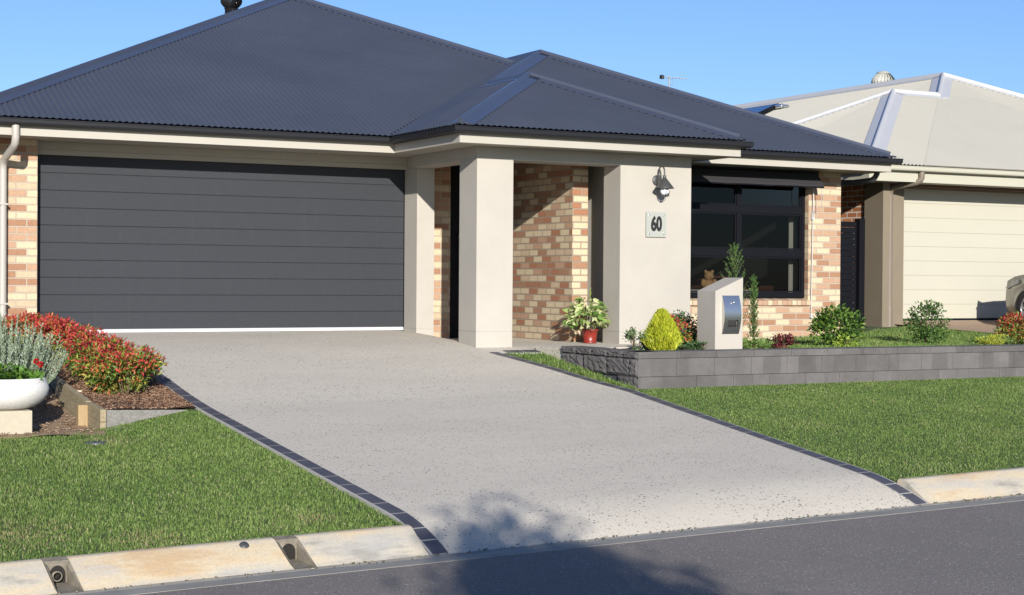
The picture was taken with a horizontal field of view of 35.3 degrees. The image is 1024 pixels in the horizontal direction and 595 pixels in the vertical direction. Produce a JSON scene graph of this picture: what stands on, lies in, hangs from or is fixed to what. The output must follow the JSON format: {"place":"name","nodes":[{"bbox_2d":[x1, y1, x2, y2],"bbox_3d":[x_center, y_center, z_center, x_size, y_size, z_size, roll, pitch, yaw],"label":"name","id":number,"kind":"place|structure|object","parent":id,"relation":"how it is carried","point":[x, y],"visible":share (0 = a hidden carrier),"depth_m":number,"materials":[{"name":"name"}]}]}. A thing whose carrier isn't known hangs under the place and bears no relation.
{"place":"outdoors","nodes":[
{"label":"outdoors","id":0,"kind":"place"},
{"bbox_2d":[0,348,964,561],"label":"lawn ground","id":1,"kind":"structure","parent":0,"point":[212,479],"depth_m":11.45,"materials":[{"name":"green plant"}]},
{"bbox_2d":[0,347,106,438],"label":"mulch bed","id":2,"kind":"object","parent":1,"relation":"on","point":[53,424],"visible":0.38,"depth_m":14.22,"materials":[{"name":"brown wood"}]},
{"bbox_2d":[0,409,31,439],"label":"limestone block","id":3,"kind":"object","parent":2,"relation":"on","point":[15,421],"depth_m":13.23,"materials":[{"name":"beige stone"}]},
{"bbox_2d":[0,377,48,409],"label":"planter bowl","id":4,"kind":"object","parent":3,"relation":"on","point":[17,394],"visible":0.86,"depth_m":13.23,"materials":[{"name":"ceramic"}]},
{"bbox_2d":[0,358,44,380],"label":"bowl plant","id":5,"kind":"object","parent":4,"relation":"in","point":[19,372],"visible":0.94,"depth_m":13.40,"materials":[{"name":"green plant"}]},
{"bbox_2d":[0,312,69,384],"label":"lavender bush","id":6,"kind":"object","parent":2,"relation":"on","point":[7,350],"visible":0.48,"depth_m":14.43,"materials":[{"name":"green plant"}]},
{"bbox_2d":[0,396,101,435],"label":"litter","id":7,"kind":"object","parent":2,"relation":"on","point":[57,429],"visible":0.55,"depth_m":14.05,"materials":[{"name":"brown soil"}]},
{"bbox_2d":[85,440,106,444],"bbox_3d":[-3.369,1.179,13.039,0.180,0.026,0.180,0,1,-28],"label":"access lid","id":8,"kind":"object","parent":1,"relation":"on","point":[99,441],"visible":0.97,"depth_m":12.98,"materials":[{"name":"metal"}]},
{"bbox_2d":[30,357,184,433],"bbox_3d":[-3.873,0.911,15.315,1.034,0.580,3.200,0,1,-28],"label":"timber garden edging","id":9,"kind":"object","parent":1,"relation":"on","point":[84,410],"visible":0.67,"depth_m":14.09,"materials":[{"name":"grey wood"}]},
{"bbox_2d":[20,339,194,409],"bbox_3d":[-4.339,0.718,16.419,1.015,0.529,5.489,0,1,-28],"label":"mulch bed","id":10,"kind":"object","parent":1,"relation":"on","point":[91,396],"visible":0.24,"depth_m":14.91,"materials":[{"name":"brown wood"}]},
{"bbox_2d":[2,314,31,344],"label":"nandina shrub","id":11,"kind":"object","parent":10,"relation":"on","point":[9,318],"visible":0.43,"depth_m":17.33,"materials":[{"name":"red plant"}]},
{"bbox_2d":[0,310,43,327],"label":"nandina shrub","id":12,"kind":"object","parent":10,"relation":"on","point":[32,317],"visible":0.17,"depth_m":17.97,"materials":[{"name":"red plant"}]},
{"bbox_2d":[12,312,65,341],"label":"nandina shrub","id":13,"kind":"object","parent":10,"relation":"on","point":[52,316],"visible":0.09,"depth_m":17.51,"materials":[{"name":"red plant"}]},
{"bbox_2d":[25,315,85,350],"bbox_3d":[-4.845,0.394,17.148,0.718,0.440,0.777,0,1,-28],"label":"nandina shrub","id":14,"kind":"object","parent":10,"relation":"on","point":[56,322],"visible":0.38,"depth_m":16.97,"materials":[{"name":"red plant"}]},
{"bbox_2d":[43,322,106,359],"bbox_3d":[-4.491,0.473,16.607,0.661,0.448,0.854,0,1,-28],"label":"nandina shrub","id":15,"kind":"object","parent":10,"relation":"on","point":[80,328],"visible":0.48,"depth_m":16.48,"materials":[{"name":"red plant"}]},
{"bbox_2d":[61,331,125,370],"bbox_3d":[-4.174,0.562,16.102,0.724,0.452,0.862,0,1,-28],"label":"nandina shrub","id":16,"kind":"object","parent":10,"relation":"on","point":[84,351],"visible":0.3,"depth_m":15.91,"materials":[{"name":"red plant"}]},
{"bbox_2d":[65,334,138,385],"bbox_3d":[-3.917,0.605,15.522,0.785,0.524,0.748,0,1,4],"label":"nandina shrub","id":17,"kind":"object","parent":10,"relation":"on","point":[80,368],"visible":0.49,"depth_m":15.45,"materials":[{"name":"red plant"}]},
{"bbox_2d":[51,367,193,408],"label":"bark chips","id":18,"kind":"object","parent":10,"relation":"on","point":[164,397],"visible":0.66,"depth_m":15.02,"materials":[{"name":"brown plant"}]},
{"bbox_2d":[82,344,167,394],"bbox_3d":[-3.630,0.693,15.119,0.812,0.523,0.810,0,1,-28],"label":"nandina shrub","id":19,"kind":"object","parent":10,"relation":"on","point":[149,362],"visible":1,"depth_m":15.01,"materials":[{"name":"red plant"}]},
{"bbox_2d":[506,351,635,388],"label":"grass","id":20,"kind":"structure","parent":1,"relation":"on","point":[554,360],"depth_m":18.40,"materials":[{"name":"green plant"}]},
{"bbox_2d":[561,344,1023,388],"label":"block retaining wall","id":21,"kind":"structure","parent":1,"relation":"on","point":[642,369],"depth_m":18.41,"materials":[{"name":"grey concrete"}]},
{"bbox_2d":[635,375,1023,480],"bbox_3d":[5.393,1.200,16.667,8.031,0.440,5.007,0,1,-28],"label":"grass","id":22,"kind":"structure","parent":1,"relation":"on","point":[990,408],"depth_m":15.92,"materials":[{"name":"green plant"}]},
{"bbox_2d":[92,330,914,553],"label":"driveway","id":23,"kind":"structure","parent":0,"point":[453,446],"depth_m":13.76,"materials":[{"name":"concrete"}]},
{"bbox_2d":[152,350,925,553],"bbox_3d":[-0.516,1.058,15.627,4.958,1.066,9.385,0,1,-28],"label":"driveway border","id":24,"kind":"object","parent":23,"relation":"on","point":[434,546],"visible":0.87,"depth_m":13.10,"materials":[{"name":"grey stone"}]},
{"bbox_2d":[155,350,928,554],"bbox_3d":[-0.519,1.100,15.626,4.980,1.148,9.400,0,1,-28],"label":"driveway edging grout","id":25,"kind":"object","parent":23,"relation":"on","point":[372,505],"visible":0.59,"depth_m":12.71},
{"bbox_2d":[0,0,1023,104],"label":"sky","id":26,"kind":"structure","parent":0,"point":[731,52],"materials":[{"name":"blue"}]},
{"bbox_2d":[51,494,1023,594],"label":"gutter apron","id":27,"kind":"object","parent":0,"point":[236,579],"visible":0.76,"depth_m":10.40,"materials":[{"name":"concrete"}]},
{"bbox_2d":[40,556,83,592],"bbox_3d":[-2.634,1.615,9.398,0.155,0.153,0.383,0,1,-33],"label":"kerb drain outlet","id":28,"kind":"object","parent":27,"relation":"on","point":[62,575],"visible":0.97,"depth_m":9.44,"materials":[{"name":"concrete"}]},
{"bbox_2d":[271,535,316,568],"bbox_3d":[-1.371,1.588,10.069,0.155,0.153,0.383,0,1,-33],"label":"kerb drain outlet","id":29,"kind":"object","parent":27,"relation":"on","point":[295,552],"visible":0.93,"depth_m":10.11,"materials":[{"name":"concrete"}]},
{"bbox_2d":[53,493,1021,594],"bbox_3d":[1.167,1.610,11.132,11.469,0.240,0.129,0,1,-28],"label":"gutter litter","id":30,"kind":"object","parent":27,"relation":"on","point":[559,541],"visible":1,"depth_m":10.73,"materials":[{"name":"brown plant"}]},
{"bbox_2d":[450,338,640,350],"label":"porch path","id":31,"kind":"structure","parent":0,"point":[523,344],"depth_m":20.16,"materials":[{"name":"concrete"}]},
{"bbox_2d":[581,329,597,342],"bbox_3d":[0.991,0.490,20.461,0.216,0.178,0.216,0,1,-28],"label":"plant pot","id":32,"kind":"object","parent":31,"relation":"on","point":[589,335],"visible":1,"depth_m":20.38,"materials":[{"name":"ceramic"}]},
{"bbox_2d":[562,289,610,329],"bbox_3d":[0.957,0.156,20.433,0.671,0.572,0.612,0,1,-28],"label":"potted plant","id":33,"kind":"object","parent":32,"relation":"in","point":[599,320],"visible":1,"depth_m":20.38,"materials":[{"name":"green plant"}]},
{"bbox_2d":[137,501,1023,594],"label":"road","id":34,"kind":"structure","parent":0,"point":[974,550],"depth_m":9.70,"materials":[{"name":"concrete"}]},
{"bbox_2d":[536,345,642,359],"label":"porch path","id":35,"kind":"structure","parent":0,"point":[555,351],"depth_m":19.23,"materials":[{"name":"concrete"}]},
{"bbox_2d":[585,326,1021,348],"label":"terrace ground","id":36,"kind":"structure","parent":0,"point":[868,328],"depth_m":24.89,"materials":[{"name":"green plant"}]},
{"bbox_2d":[0,0,902,347],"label":"brick house","id":37,"kind":"structure","parent":36,"relation":"on","point":[288,166],"depth_m":20.60,"materials":[{"name":"grey metal"}]},
{"bbox_2d":[37,155,404,332],"bbox_3d":[-3.562,-0.631,20.230,4.812,2.124,0.052,0,1,-28],"label":"garage door","id":38,"kind":"structure","parent":37,"relation":"in","point":[140,283],"depth_m":20.15,"materials":[{"name":"metal"}]},
{"bbox_2d":[220,0,241,13],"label":"roof ventilator","id":39,"kind":"object","parent":37,"relation":"attached to","point":[230,5],"visible":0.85,"depth_m":25.27,"materials":[{"name":"black metal"}]},
{"bbox_2d":[450,165,459,337],"bbox_3d":[-0.429,-0.645,22.051,0.976,2.399,0.092,0,1,-28],"label":"front door","id":40,"kind":"structure","parent":37,"relation":"in","point":[455,170],"depth_m":21.87,"materials":[{"name":"metal"}]},
{"bbox_2d":[646,212,665,236],"bbox_3d":[1.830,-0.928,20.471,0.300,0.320,0.033,0,1,-28],"label":"house number sign","id":41,"kind":"object","parent":37,"relation":"attached to","point":[655,224],"visible":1,"depth_m":20.46,"materials":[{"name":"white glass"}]},
{"bbox_2d":[652,166,673,196],"bbox_3d":[1.914,-1.468,20.358,0.248,0.407,0.299,0,1,-28],"label":"wall lamp","id":42,"kind":"object","parent":37,"relation":"attached to","point":[663,185],"visible":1,"depth_m":20.31,"materials":[{"name":"grey metal"}]},
{"bbox_2d":[655,73,686,86],"bbox_3d":[2.617,-3.027,26.837,0.526,1.378,0.386,1,1,28],"label":"television antenna","id":43,"kind":"object","parent":37,"relation":"attached to","point":[663,77],"visible":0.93,"depth_m":26.84,"materials":[{"name":"metal"}]},
{"bbox_2d":[690,183,804,297],"bbox_3d":[3.086,-0.873,22.766,2.598,1.748,0.060,0,1,-28],"label":"window","id":44,"kind":"structure","parent":37,"relation":"in","point":[760,219],"depth_m":22.93,"materials":[{"name":"black glass"}]},
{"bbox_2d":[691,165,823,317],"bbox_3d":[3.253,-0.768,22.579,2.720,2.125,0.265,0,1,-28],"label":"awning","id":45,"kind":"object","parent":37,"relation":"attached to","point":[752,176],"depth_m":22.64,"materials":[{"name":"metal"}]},
{"bbox_2d":[622,347,764,350],"bbox_3d":[2.330,0.621,18.983,3.080,0.024,1.390,0,1,-28],"label":"front garden bed","id":46,"kind":"object","parent":36,"relation":"on","point":[684,349],"visible":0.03,"depth_m":19.16,"materials":[{"name":"soil"}]},
{"bbox_2d":[623,326,650,350],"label":"pale green shrub","id":47,"kind":"object","parent":46,"relation":"on","point":[630,335],"visible":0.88,"depth_m":18.27,"materials":[{"name":"green plant"}]},
{"bbox_2d":[639,308,684,349],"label":"conifer shrub","id":48,"kind":"object","parent":46,"relation":"on","point":[662,328],"visible":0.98,"depth_m":18.16,"materials":[{"name":"yellow plant"}]},
{"bbox_2d":[666,341,683,349],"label":"ground cover plant","id":49,"kind":"object","parent":46,"relation":"on","point":[679,347],"visible":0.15,"depth_m":18.61,"materials":[{"name":"green plant"}]},
{"bbox_2d":[670,314,693,349],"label":"nandina shrub","id":50,"kind":"object","parent":46,"relation":"on","point":[678,322],"visible":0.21,"depth_m":18.77,"materials":[{"name":"red plant"}]},
{"bbox_2d":[671,309,696,343],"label":"flowering shrub","id":51,"kind":"object","parent":46,"relation":"on","point":[692,330],"visible":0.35,"depth_m":19.19,"materials":[{"name":"green plant"}]},
{"bbox_2d":[682,341,706,349],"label":"ground cover plant","id":52,"kind":"object","parent":46,"relation":"on","point":[689,345],"visible":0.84,"depth_m":18.48,"materials":[{"name":"green plant"}]},
{"bbox_2d":[720,242,750,326],"bbox_3d":[2.671,-0.012,19.464,0.439,1.330,0.396,0,1,-28],"label":"pencil pine","id":53,"kind":"object","parent":46,"relation":"on","point":[734,251],"visible":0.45,"depth_m":19.45,"materials":[{"name":"green plant"}]},
{"bbox_2d":[747,274,759,345],"bbox_3d":[2.924,0.184,19.419,0.177,0.943,0.189,0,1,-28],"label":"pencil pine","id":54,"kind":"object","parent":46,"relation":"on","point":[753,295],"visible":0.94,"depth_m":19.41,"materials":[{"name":"green plant"}]},
{"bbox_2d":[742,336,773,348],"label":"daisy plant","id":55,"kind":"object","parent":46,"relation":"on","point":[760,342],"visible":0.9,"depth_m":18.80,"materials":[{"name":"green plant"}]},
{"bbox_2d":[768,333,797,347],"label":"heuchera plant","id":56,"kind":"object","parent":46,"relation":"on","point":[778,341],"visible":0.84,"depth_m":19.15,"materials":[{"name":"purple plant"}]},
{"bbox_2d":[697,278,742,349],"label":"letterbox pillar","id":57,"kind":"structure","parent":36,"relation":"on","point":[720,314],"depth_m":18.49,"materials":[{"name":"concrete"}]},
{"bbox_2d":[806,302,866,345],"bbox_3d":[4.075,0.367,20.204,0.802,0.640,0.674,0,1,-28],"label":"camellia shrub","id":58,"kind":"object","parent":36,"relation":"on","point":[826,320],"visible":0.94,"depth_m":20.07,"materials":[{"name":"green plant"}]},
{"bbox_2d":[832,333,859,346],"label":"plant","id":59,"kind":"object","parent":36,"relation":"on","point":[840,343],"visible":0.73,"depth_m":19.88,"materials":[{"name":"green plant"}]},
{"bbox_2d":[840,219,864,326],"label":"side gate","id":60,"kind":"structure","parent":36,"relation":"on","point":[852,269],"depth_m":25.34,"materials":[{"name":"black metal"}]},
{"bbox_2d":[732,72,1023,335],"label":"neighbour house","id":61,"kind":"structure","parent":36,"relation":"on","point":[940,209],"depth_m":26.48,"materials":[{"name":"grey metal"}]},
{"bbox_2d":[744,103,788,114],"bbox_3d":[4.802,-3.911,35.880,1.587,0.770,2.489,0,1,-28],"label":"solar panel","id":62,"kind":"object","parent":61,"relation":"attached to","point":[764,109],"visible":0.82,"depth_m":35.40,"materials":[{"name":"blue glass"}]},
{"bbox_2d":[871,71,894,82],"bbox_3d":[7.801,-4.373,33.836,0.500,0.783,0.504,0,1,-28],"label":"roof ventilator","id":63,"kind":"object","parent":61,"relation":"attached to","point":[880,76],"visible":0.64,"depth_m":33.69,"materials":[{"name":"metal"}]},
{"bbox_2d":[903,189,1023,320],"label":"garage door","id":64,"kind":"structure","parent":61,"relation":"in","point":[988,227],"depth_m":26.42,"materials":[{"name":"beige metal"}]},
{"bbox_2d":[903,299,951,343],"bbox_3d":[5.496,0.332,21.318,0.668,0.636,0.577,0,1,-28],"label":"murraya shrub","id":65,"kind":"object","parent":36,"relation":"on","point":[925,333],"visible":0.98,"depth_m":21.29,"materials":[{"name":"green plant"}]},
{"bbox_2d":[975,333,1005,344],"bbox_3d":[6.133,0.546,20.563,0.442,0.195,0.361,0,1,-28],"label":"sedum mound","id":66,"kind":"object","parent":36,"relation":"on","point":[992,340],"visible":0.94,"depth_m":20.51,"materials":[{"name":"yellow plant"}]},
{"bbox_2d":[993,311,1023,343],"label":"nandina shrub","id":67,"kind":"object","parent":36,"relation":"on","point":[1009,324],"visible":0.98,"depth_m":20.98,"materials":[{"name":"red plant"}]},
{"bbox_2d":[897,320,1022,332],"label":"neighbour driveway","id":68,"kind":"structure","parent":0,"point":[980,325],"depth_m":25.78,"materials":[{"name":"beige concrete"}]},
{"bbox_2d":[1006,275,1023,317],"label":"parked car","id":69,"kind":"object","parent":68,"relation":"on","point":[1015,294],"visible":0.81,"depth_m":25.26,"materials":[{"name":"beige paint"}]},
{"label":"ground","id":70,"kind":"structure","parent":0,"visible":0},
{"bbox_2d":[0,467,1023,594],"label":"kerb","id":71,"kind":"structure","parent":70,"relation":"on","point":[108,570],"depth_m":9.91,"materials":[{"name":"concrete"}]},
{"bbox_2d":[239,541,248,547],"bbox_3d":[-1.661,1.534,9.992,0.068,0.016,0.068,0,31,-28],"label":"kerb stud","id":72,"kind":"object","parent":71,"relation":"on","point":[243,544],"visible":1,"depth_m":9.98,"materials":[{"name":"grey paint"}]}
]}

